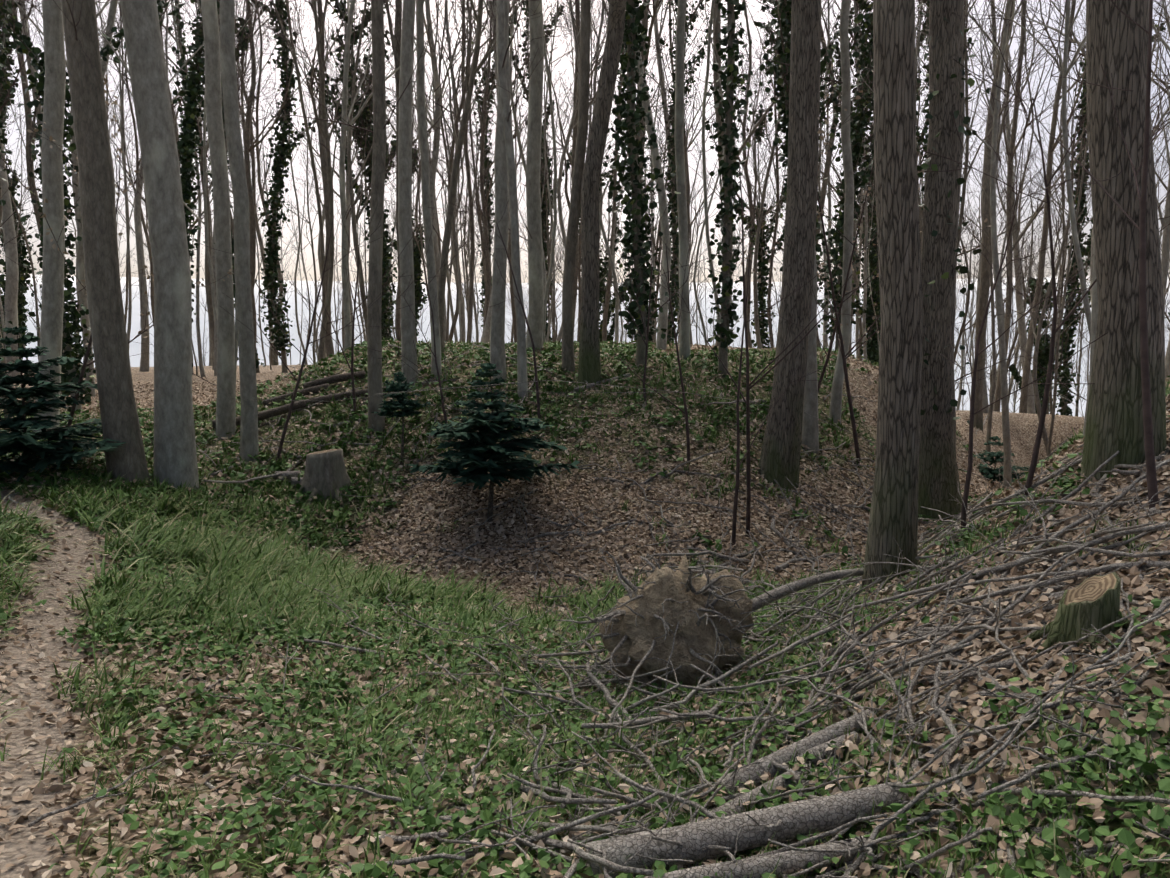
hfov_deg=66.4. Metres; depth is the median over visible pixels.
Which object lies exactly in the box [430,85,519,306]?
oak tree
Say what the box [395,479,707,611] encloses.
brushwood
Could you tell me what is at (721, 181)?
dark tree
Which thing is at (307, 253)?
sky
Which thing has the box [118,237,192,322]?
beech tree
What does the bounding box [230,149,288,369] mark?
beech tree
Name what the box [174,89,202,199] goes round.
beech tree
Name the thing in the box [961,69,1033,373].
dark tree
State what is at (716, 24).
dark tree
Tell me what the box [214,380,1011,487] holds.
fallen branch
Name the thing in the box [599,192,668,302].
dark tree
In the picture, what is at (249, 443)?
beech tree
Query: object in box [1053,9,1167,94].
dark tree
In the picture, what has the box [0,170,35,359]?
beech tree
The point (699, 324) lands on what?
beech tree
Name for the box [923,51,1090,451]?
dark tree
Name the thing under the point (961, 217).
dark tree
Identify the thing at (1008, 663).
brushwood
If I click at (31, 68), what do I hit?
beech tree
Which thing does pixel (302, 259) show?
dark tree
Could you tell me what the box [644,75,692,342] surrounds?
oak tree
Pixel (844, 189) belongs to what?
dark tree
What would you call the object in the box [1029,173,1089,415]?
beech tree
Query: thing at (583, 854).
brushwood
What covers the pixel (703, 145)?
beech tree
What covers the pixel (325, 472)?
stump
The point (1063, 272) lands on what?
dark tree
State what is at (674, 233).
dark tree
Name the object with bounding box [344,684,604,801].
fallen branch
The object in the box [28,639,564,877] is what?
brushwood
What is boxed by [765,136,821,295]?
beech tree
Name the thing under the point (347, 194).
beech tree
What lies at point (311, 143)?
beech tree
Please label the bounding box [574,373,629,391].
fallen branch
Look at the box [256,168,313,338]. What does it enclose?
dark tree
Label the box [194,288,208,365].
dark tree
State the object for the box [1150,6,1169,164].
dark tree
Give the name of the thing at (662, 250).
dark tree
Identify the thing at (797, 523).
fallen branch
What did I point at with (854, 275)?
dark tree
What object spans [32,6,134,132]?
beech tree
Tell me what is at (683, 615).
uprooted root plate
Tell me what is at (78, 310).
dark tree
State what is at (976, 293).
beech tree
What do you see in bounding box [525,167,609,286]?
dark tree
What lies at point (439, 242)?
dark tree
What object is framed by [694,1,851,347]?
dark tree
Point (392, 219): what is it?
dark tree
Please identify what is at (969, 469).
sapling
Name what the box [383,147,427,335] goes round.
beech tree
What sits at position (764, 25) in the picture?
beech tree
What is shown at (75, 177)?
beech tree
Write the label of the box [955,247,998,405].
beech tree
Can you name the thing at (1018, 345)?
beech tree
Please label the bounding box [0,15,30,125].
beech tree
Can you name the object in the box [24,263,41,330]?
dark tree
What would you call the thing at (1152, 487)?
sapling
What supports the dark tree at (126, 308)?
on the terrain ground
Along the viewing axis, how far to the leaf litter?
4.88 m
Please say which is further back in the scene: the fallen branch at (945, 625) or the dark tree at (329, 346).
the dark tree at (329, 346)
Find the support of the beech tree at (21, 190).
on the terrain ground
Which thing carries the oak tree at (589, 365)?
on the terrain ground
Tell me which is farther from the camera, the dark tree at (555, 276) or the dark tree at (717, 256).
the dark tree at (717, 256)
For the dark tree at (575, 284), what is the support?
on the terrain ground
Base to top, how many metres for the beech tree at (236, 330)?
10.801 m
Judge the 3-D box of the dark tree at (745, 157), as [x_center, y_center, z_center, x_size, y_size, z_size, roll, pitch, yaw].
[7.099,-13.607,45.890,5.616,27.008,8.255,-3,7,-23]
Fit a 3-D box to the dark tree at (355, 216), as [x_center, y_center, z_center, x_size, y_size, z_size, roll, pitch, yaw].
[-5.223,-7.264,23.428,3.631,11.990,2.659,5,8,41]
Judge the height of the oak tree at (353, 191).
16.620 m
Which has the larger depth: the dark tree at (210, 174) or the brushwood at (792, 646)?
the dark tree at (210, 174)
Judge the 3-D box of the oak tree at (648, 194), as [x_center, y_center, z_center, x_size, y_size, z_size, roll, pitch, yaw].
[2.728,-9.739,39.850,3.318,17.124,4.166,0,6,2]
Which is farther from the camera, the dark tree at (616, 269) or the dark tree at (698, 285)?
the dark tree at (698, 285)
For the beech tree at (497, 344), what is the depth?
13.80 m
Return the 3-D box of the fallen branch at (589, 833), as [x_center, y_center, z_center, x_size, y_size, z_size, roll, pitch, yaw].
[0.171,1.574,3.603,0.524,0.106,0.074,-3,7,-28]
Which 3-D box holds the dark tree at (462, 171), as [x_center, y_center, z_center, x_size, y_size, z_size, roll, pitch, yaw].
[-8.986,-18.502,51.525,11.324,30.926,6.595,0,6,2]
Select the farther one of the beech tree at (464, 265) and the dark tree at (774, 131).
the beech tree at (464, 265)
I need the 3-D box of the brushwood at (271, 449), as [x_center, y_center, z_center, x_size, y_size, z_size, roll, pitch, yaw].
[-4.429,-0.352,13.367,5.078,2.110,9.866,0,6,2]
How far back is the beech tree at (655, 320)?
50.17 m
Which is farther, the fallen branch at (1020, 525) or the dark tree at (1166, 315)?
the dark tree at (1166, 315)
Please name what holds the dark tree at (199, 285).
on the terrain ground
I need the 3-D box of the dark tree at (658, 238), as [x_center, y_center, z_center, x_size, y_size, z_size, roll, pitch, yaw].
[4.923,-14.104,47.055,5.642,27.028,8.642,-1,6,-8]
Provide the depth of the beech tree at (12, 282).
27.84 m
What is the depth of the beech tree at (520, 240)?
47.54 m
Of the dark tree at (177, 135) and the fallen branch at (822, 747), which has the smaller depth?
the fallen branch at (822, 747)
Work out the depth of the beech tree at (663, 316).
18.42 m
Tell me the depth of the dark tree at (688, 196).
54.19 m
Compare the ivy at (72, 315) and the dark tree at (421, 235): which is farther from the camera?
the dark tree at (421, 235)
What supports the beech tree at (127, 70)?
on the terrain ground
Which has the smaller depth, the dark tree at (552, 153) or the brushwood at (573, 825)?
the brushwood at (573, 825)
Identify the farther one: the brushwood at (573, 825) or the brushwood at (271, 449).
the brushwood at (271, 449)
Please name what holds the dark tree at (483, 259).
on the terrain ground
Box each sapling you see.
[25,75,232,441]
[200,204,390,460]
[302,195,443,413]
[359,209,479,441]
[372,371,429,464]
[428,197,540,417]
[590,208,735,404]
[610,197,689,464]
[659,157,880,536]
[720,209,835,544]
[740,158,924,391]
[817,37,990,462]
[916,0,1169,500]
[935,56,1107,541]
[953,0,1169,508]
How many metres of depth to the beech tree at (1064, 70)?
11.99 m
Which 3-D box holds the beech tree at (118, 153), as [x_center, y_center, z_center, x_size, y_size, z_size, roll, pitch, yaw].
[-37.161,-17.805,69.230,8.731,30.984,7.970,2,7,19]
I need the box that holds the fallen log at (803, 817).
[585,781,908,877]
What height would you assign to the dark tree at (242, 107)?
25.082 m
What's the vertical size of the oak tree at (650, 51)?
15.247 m
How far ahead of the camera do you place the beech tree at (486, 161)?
61.06 m
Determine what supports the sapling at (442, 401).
on the terrain ground
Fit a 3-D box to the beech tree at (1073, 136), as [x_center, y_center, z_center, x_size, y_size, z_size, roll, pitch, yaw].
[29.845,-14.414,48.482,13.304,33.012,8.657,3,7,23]
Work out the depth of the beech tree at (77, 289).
74.73 m
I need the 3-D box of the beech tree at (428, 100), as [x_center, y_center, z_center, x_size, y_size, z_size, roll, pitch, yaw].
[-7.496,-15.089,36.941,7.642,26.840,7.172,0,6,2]
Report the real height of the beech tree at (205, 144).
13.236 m
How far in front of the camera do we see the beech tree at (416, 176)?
67.97 m
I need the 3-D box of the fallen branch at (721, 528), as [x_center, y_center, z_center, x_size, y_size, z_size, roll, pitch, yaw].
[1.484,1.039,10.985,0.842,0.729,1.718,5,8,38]
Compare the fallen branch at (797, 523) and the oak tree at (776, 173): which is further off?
the oak tree at (776, 173)
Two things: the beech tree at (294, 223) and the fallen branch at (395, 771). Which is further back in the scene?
the beech tree at (294, 223)
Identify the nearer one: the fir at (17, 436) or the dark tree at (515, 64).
the fir at (17, 436)
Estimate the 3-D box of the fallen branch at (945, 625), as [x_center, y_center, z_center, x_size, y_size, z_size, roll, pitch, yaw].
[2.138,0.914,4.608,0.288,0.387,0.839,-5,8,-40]
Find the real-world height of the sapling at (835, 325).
3.928 m
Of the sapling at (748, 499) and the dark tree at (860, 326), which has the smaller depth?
the sapling at (748, 499)
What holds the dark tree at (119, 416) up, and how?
on the terrain ground
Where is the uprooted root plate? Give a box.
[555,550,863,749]
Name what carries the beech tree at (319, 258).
on the terrain ground
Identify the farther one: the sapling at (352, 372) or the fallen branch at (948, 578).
the sapling at (352, 372)
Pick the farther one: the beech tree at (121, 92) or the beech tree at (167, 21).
the beech tree at (167, 21)
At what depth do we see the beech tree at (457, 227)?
34.04 m
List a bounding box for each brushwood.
[8,344,458,520]
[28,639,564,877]
[111,630,1066,877]
[201,718,847,877]
[226,569,967,825]
[231,580,586,676]
[277,343,722,507]
[299,570,1025,808]
[299,601,1169,877]
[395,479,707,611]
[400,463,1169,855]
[404,378,1169,833]
[412,531,1150,781]
[452,680,1169,877]
[453,570,1169,877]
[525,537,1040,757]
[567,531,1169,877]
[578,377,1167,574]
[615,435,1080,612]
[720,451,1169,871]
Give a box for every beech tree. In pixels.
[0,0,41,397]
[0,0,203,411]
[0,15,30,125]
[0,22,37,376]
[0,106,40,348]
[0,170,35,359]
[1,71,40,359]
[6,112,114,322]
[17,0,65,368]
[26,0,109,362]
[29,0,177,327]
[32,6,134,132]
[33,0,65,437]
[34,0,191,96]
[35,19,139,279]
[41,2,200,116]
[65,0,177,348]
[77,0,117,396]
[95,2,204,371]
[98,0,304,83]
[110,0,311,385]
[115,0,273,374]
[116,0,276,376]
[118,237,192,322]
[120,0,198,491]
[167,0,219,375]
[170,2,255,365]
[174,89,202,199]
[176,0,266,406]
[186,0,270,43]
[194,162,251,369]
[201,0,235,439]
[220,0,258,461]
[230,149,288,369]
[236,1,391,358]
[249,0,371,358]
[255,99,306,339]
[262,0,328,364]
[265,150,338,364]
[283,0,431,340]
[301,0,448,350]
[324,1,414,345]
[327,9,395,231]
[334,197,368,340]
[360,89,423,332]
[372,86,442,244]
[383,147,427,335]
[385,0,490,339]
[386,87,452,231]
[386,139,441,320]
[392,5,555,342]
[398,0,418,385]
[412,0,529,342]
[412,2,490,341]
[414,11,475,237]
[414,90,513,340]
[416,0,441,378]
[445,218,480,303]
[452,0,543,351]
[456,96,496,342]
[458,0,581,292]
[458,250,492,338]
[468,204,526,295]
[469,0,569,399]
[475,188,527,309]
[477,0,606,341]
[481,0,509,342]
[490,0,510,380]
[495,0,658,342]
[505,216,551,336]
[506,209,528,322]
[523,184,605,315]
[542,0,675,343]
[545,0,675,342]
[552,22,667,342]
[553,68,622,320]
[555,0,658,241]
[564,76,620,280]
[590,33,670,349]
[599,257,628,341]
[600,160,625,314]
[603,196,693,335]
[611,246,632,340]
[614,31,696,317]
[631,4,684,342]
[641,0,775,345]
[654,0,742,337]
[674,0,690,358]
[676,287,711,342]
[688,217,719,344]
[692,300,709,342]
[702,0,720,319]
[725,0,871,423]
[732,104,786,348]
[734,285,778,345]
[742,0,858,202]
[758,0,863,348]
[765,76,872,347]
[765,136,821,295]
[771,0,1012,116]
[786,2,873,358]
[802,250,818,453]
[823,0,867,361]
[828,21,926,365]
[835,70,924,286]
[838,2,982,210]
[852,172,879,352]
[866,0,1092,489]
[915,0,1090,338]
[954,210,990,409]
[954,275,974,383]
[955,234,989,409]
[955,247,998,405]
[956,161,1031,380]
[959,239,1002,377]
[960,173,1048,405]
[966,0,1079,412]
[968,0,1086,413]
[987,0,1169,302]
[996,215,1056,412]
[997,173,1058,400]
[1008,273,1060,413]
[1008,309,1032,412]
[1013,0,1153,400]
[1023,232,1090,352]
[1024,59,1169,213]
[1028,282,1057,413]
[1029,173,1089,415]
[1037,5,1169,152]
[1048,252,1089,408]
[1074,313,1089,391]
[1078,203,1091,374]
[1083,247,1097,435]
[1151,0,1169,313]
[1152,0,1169,378]
[1154,148,1169,266]
[1159,207,1169,326]
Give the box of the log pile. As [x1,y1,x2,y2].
[212,371,390,428]
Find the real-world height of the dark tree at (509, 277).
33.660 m
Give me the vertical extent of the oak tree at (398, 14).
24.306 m
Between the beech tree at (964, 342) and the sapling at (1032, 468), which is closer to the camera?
the sapling at (1032, 468)
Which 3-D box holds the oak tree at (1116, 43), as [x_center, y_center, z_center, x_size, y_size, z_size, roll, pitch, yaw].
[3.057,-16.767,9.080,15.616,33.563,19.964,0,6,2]
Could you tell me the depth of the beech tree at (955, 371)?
103.90 m
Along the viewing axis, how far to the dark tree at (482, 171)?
45.52 m
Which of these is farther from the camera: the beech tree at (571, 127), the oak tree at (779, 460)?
the beech tree at (571, 127)
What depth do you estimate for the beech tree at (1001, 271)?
69.79 m
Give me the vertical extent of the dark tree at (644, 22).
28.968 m
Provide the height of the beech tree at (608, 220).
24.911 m
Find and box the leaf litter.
[0,339,1169,877]
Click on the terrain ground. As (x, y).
(1022, 432)
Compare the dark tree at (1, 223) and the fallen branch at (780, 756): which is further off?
the dark tree at (1, 223)
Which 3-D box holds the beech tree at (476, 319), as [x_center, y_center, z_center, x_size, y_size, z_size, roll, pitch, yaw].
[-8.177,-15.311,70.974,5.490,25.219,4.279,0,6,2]
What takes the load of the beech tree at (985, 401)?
on the terrain ground
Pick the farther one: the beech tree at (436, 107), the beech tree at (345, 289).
the beech tree at (436, 107)
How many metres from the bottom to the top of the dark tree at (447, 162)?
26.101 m
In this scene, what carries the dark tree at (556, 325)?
on the terrain ground
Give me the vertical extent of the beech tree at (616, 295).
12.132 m
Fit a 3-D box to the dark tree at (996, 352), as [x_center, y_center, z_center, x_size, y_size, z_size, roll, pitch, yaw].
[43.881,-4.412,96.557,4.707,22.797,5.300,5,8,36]
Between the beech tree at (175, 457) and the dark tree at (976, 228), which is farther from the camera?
the dark tree at (976, 228)
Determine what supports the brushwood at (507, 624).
on the terrain ground
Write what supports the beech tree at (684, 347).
on the terrain ground
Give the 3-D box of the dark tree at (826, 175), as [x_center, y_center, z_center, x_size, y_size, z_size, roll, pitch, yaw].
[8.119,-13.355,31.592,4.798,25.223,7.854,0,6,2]
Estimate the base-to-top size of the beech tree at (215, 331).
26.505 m
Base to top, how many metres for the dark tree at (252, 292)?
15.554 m
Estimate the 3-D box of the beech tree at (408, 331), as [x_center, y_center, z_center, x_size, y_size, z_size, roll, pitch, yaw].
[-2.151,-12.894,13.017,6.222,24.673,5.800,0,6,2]
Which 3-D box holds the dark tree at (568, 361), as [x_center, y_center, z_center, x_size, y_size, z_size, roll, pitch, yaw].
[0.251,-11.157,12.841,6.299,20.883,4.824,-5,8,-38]
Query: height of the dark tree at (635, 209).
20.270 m
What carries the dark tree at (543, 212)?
on the terrain ground
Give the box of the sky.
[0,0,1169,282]
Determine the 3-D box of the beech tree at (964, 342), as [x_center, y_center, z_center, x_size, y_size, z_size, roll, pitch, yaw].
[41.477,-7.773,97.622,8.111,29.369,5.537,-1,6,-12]
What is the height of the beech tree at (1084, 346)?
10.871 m
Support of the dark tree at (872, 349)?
on the terrain ground
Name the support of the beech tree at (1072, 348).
on the terrain ground
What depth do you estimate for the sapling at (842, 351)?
12.99 m
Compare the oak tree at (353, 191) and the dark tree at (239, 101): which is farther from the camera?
the dark tree at (239, 101)
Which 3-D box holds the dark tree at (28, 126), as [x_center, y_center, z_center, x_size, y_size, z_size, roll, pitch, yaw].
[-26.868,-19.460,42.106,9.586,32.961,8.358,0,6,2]
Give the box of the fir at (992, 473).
[973,436,1029,483]
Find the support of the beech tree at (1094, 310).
on the terrain ground
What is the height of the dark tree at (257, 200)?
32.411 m
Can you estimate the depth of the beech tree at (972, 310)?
81.55 m
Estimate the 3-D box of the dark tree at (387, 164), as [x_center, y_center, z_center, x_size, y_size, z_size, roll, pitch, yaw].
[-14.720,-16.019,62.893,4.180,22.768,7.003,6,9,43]
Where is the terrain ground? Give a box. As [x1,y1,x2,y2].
[0,274,1169,877]
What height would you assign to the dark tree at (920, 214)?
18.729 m
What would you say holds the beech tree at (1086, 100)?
on the terrain ground
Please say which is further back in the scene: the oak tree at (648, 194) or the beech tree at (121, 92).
the oak tree at (648, 194)
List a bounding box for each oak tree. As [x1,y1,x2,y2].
[0,0,162,356]
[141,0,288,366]
[170,4,279,172]
[294,0,401,284]
[303,28,414,343]
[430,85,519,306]
[432,92,496,341]
[578,0,626,384]
[599,40,712,292]
[611,99,668,340]
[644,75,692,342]
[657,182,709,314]
[686,0,785,347]
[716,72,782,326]
[752,0,873,303]
[758,0,821,489]
[861,0,922,593]
[916,0,989,520]
[1080,0,1166,481]
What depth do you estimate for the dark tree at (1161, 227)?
57.89 m
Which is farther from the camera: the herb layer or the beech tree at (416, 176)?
the beech tree at (416, 176)
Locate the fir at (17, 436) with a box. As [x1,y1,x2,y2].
[0,326,140,481]
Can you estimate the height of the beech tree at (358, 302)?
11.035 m
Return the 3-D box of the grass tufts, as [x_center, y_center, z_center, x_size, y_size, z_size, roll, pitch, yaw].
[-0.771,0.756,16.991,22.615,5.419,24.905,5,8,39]
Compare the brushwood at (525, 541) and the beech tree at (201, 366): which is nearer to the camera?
the brushwood at (525, 541)
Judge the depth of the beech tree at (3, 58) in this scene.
18.62 m
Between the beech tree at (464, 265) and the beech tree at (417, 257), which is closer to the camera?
the beech tree at (417, 257)
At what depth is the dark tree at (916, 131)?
44.04 m
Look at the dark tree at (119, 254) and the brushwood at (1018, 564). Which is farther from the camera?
the dark tree at (119, 254)
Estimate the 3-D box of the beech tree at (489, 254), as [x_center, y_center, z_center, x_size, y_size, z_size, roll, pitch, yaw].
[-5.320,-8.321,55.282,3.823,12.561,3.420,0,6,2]
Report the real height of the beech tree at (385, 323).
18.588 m
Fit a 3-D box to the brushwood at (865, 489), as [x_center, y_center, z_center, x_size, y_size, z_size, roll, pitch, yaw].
[3.201,0.198,12.234,6.491,2.248,7.174,0,6,2]
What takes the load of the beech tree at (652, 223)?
on the terrain ground
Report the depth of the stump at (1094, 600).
3.92 m
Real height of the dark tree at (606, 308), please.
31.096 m
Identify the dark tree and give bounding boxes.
[0,0,38,348]
[0,115,22,388]
[0,134,40,419]
[1,0,67,361]
[1,49,14,261]
[1,211,76,326]
[8,0,162,323]
[13,0,104,246]
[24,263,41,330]
[32,6,108,364]
[53,0,149,485]
[66,0,134,230]
[68,99,144,226]
[97,4,182,326]
[100,0,283,345]
[113,1,232,233]
[116,198,149,304]
[119,185,194,322]
[120,0,284,367]
[129,11,211,374]
[142,111,203,360]
[164,0,302,365]
[184,0,277,364]
[194,231,234,314]
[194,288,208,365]
[201,1,308,364]
[201,2,269,220]
[207,92,295,285]
[220,0,447,433]
[235,0,269,143]
[236,0,328,317]
[236,0,394,362]
[244,0,335,372]
[248,0,366,372]
[250,146,319,364]
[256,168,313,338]
[259,100,336,364]
[262,4,416,350]
[269,168,314,364]
[281,168,340,364]
[293,277,321,364]
[298,0,391,358]
[303,0,468,339]
[310,1,439,337]
[318,196,362,353]
[318,248,362,352]
[334,54,415,338]
[335,165,394,306]
[335,208,394,341]
[355,183,396,340]
[359,0,491,313]
[364,0,494,340]
[370,0,574,351]
[384,183,397,266]
[385,73,447,307]
[386,7,464,341]
[387,62,453,221]
[412,0,486,313]
[414,81,481,276]
[416,0,511,342]
[416,60,480,336]
[435,0,579,266]
[436,135,479,319]
[440,164,494,300]
[444,3,564,341]
[448,1,509,341]
[451,0,566,342]
[452,0,569,326]
[457,94,522,289]
[466,216,528,341]
[472,24,585,342]
[474,256,492,330]
[506,142,564,341]
[509,0,571,341]
[509,4,570,181]
[515,32,570,278]
[519,51,613,289]
[522,234,577,341]
[523,0,674,338]
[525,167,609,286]
[526,269,561,339]
[541,200,567,341]
[542,5,612,245]
[543,1,626,341]
[562,0,590,373]
[597,0,679,367]
[599,0,661,341]
[599,0,739,341]
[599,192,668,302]
[600,5,739,275]
[602,165,658,340]
[607,33,704,340]
[643,6,715,341]
[643,46,784,271]
[648,1,758,344]
[655,0,774,344]
[656,172,715,341]
[657,159,702,303]
[685,0,776,347]
[691,217,741,342]
[693,140,775,325]
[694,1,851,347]
[702,272,751,346]
[705,0,772,376]
[706,0,835,250]
[707,227,751,332]
[709,0,918,345]
[767,265,781,334]
[779,1,873,353]
[816,0,859,346]
[816,0,927,350]
[818,19,871,357]
[819,202,879,367]
[820,0,980,236]
[820,61,876,250]
[822,13,873,350]
[826,0,989,209]
[826,173,880,364]
[832,1,990,152]
[858,25,974,227]
[871,1,1075,216]
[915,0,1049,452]
[915,0,1085,398]
[915,3,1089,272]
[917,0,1023,177]
[919,157,1035,362]
[920,0,1012,429]
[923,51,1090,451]
[954,199,980,370]
[955,281,975,390]
[959,192,1013,361]
[961,66,1032,341]
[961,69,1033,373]
[964,0,1169,458]
[968,0,1086,411]
[972,0,1086,373]
[986,292,1015,390]
[993,88,1092,455]
[996,3,1091,413]
[1004,109,1089,333]
[1008,313,1028,403]
[1012,0,1169,412]
[1013,11,1086,393]
[1018,32,1089,414]
[1032,4,1166,415]
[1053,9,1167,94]
[1053,107,1169,280]
[1057,307,1088,410]
[1069,258,1089,416]
[1072,236,1089,416]
[1084,0,1169,189]
[1089,91,1169,318]
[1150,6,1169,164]
[1151,0,1169,187]
[1160,112,1169,321]
[1164,302,1169,352]
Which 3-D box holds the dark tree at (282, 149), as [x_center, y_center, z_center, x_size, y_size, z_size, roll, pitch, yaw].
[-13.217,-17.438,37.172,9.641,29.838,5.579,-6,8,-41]
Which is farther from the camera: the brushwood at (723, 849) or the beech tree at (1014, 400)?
the beech tree at (1014, 400)
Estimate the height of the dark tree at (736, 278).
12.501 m
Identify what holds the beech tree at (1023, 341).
on the terrain ground
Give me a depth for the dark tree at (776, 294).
91.15 m
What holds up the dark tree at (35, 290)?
on the terrain ground
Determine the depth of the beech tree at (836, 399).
13.70 m
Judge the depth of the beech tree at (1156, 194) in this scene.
43.49 m
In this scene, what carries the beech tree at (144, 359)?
on the terrain ground
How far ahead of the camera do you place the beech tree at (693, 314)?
96.52 m
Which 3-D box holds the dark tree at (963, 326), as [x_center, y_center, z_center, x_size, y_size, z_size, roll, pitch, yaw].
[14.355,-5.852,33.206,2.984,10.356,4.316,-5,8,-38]
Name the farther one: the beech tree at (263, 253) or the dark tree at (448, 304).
the dark tree at (448, 304)
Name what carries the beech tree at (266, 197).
on the terrain ground
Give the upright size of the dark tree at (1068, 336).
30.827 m
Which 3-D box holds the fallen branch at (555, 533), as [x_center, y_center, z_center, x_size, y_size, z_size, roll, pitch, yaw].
[0.442,0.984,10.654,1.920,0.853,0.956,-2,6,-14]
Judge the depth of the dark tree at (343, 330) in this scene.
56.37 m
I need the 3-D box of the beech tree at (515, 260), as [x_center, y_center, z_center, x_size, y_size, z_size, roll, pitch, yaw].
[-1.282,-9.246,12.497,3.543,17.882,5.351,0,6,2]
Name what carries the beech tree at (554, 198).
on the terrain ground
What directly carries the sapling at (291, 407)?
on the terrain ground
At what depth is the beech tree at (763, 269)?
35.61 m
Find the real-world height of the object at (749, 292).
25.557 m
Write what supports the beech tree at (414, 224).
on the terrain ground
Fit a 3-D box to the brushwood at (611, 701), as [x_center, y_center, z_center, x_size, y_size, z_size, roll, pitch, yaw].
[0.461,1.320,4.913,3.503,1.248,2.769,5,8,41]
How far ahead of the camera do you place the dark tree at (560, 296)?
88.03 m
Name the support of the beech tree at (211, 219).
on the terrain ground
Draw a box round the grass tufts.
[0,336,1169,877]
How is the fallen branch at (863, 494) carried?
on the terrain ground
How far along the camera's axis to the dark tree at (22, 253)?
36.52 m
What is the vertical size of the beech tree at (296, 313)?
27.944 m
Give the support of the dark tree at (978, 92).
on the terrain ground
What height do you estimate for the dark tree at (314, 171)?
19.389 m
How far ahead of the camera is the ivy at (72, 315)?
16.11 m
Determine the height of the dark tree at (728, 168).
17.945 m
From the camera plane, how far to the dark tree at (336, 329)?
102.96 m
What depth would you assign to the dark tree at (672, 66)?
41.22 m
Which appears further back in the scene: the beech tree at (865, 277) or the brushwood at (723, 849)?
the beech tree at (865, 277)
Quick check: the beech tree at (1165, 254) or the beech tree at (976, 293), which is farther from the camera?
the beech tree at (976, 293)
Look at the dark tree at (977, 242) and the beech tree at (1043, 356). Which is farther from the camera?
the dark tree at (977, 242)
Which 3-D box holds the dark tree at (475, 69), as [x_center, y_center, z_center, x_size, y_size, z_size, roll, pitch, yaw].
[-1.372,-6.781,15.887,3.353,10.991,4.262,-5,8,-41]
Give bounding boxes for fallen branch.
[201,443,261,480]
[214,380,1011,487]
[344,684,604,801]
[537,490,686,547]
[568,812,685,842]
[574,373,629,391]
[642,834,877,877]
[657,488,744,569]
[686,763,809,823]
[716,708,873,795]
[772,731,860,777]
[789,504,867,542]
[815,466,1059,536]
[848,485,942,563]
[902,690,1053,782]
[912,597,1058,636]
[918,456,1079,565]
[927,567,985,581]
[962,663,1044,702]
[1018,678,1108,734]
[1025,697,1152,810]
[1090,474,1137,553]
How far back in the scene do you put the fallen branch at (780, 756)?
3.97 m
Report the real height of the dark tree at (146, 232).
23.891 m
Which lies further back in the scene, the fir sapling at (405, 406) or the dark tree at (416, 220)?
the dark tree at (416, 220)
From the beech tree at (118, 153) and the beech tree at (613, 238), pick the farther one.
the beech tree at (118, 153)
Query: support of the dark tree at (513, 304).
on the terrain ground
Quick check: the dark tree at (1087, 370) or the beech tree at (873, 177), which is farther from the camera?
the dark tree at (1087, 370)
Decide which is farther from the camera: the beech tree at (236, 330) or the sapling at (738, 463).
the beech tree at (236, 330)
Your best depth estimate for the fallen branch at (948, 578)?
5.61 m
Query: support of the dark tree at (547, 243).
on the terrain ground
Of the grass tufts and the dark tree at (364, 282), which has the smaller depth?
the grass tufts
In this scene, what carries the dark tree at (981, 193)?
on the terrain ground
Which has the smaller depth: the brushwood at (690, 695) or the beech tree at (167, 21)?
the brushwood at (690, 695)
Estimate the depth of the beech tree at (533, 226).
16.27 m
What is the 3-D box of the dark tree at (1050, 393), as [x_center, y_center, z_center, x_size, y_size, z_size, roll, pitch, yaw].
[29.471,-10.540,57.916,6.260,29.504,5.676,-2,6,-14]
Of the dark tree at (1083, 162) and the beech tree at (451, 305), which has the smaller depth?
the dark tree at (1083, 162)
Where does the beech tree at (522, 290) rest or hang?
on the terrain ground
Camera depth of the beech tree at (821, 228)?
33.01 m
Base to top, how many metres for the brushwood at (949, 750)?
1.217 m
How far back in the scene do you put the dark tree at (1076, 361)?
109.63 m
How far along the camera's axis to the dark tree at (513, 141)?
58.30 m
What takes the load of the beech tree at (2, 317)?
on the terrain ground
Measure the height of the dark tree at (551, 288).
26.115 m
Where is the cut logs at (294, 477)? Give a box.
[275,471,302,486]
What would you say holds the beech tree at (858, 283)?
on the terrain ground
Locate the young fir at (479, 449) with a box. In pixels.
[405,363,582,521]
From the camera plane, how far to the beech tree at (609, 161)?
44.98 m
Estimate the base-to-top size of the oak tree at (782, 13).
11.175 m
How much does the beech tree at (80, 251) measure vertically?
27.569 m
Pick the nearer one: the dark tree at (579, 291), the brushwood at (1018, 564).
the brushwood at (1018, 564)
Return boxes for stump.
[299,449,353,506]
[1011,572,1141,654]
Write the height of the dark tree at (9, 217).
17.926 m
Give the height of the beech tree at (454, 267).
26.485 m
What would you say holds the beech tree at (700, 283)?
on the terrain ground
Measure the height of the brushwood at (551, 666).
1.079 m
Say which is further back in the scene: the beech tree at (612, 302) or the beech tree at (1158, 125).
the beech tree at (612, 302)
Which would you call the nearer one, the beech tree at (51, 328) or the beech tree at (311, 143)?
the beech tree at (51, 328)
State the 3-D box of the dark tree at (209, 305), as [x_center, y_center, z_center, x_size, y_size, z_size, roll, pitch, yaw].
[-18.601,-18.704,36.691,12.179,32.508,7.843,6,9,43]
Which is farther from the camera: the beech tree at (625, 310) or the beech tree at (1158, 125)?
the beech tree at (625, 310)
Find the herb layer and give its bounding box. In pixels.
[0,338,1169,877]
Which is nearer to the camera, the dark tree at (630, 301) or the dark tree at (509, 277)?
the dark tree at (630, 301)
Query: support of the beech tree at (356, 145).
on the terrain ground

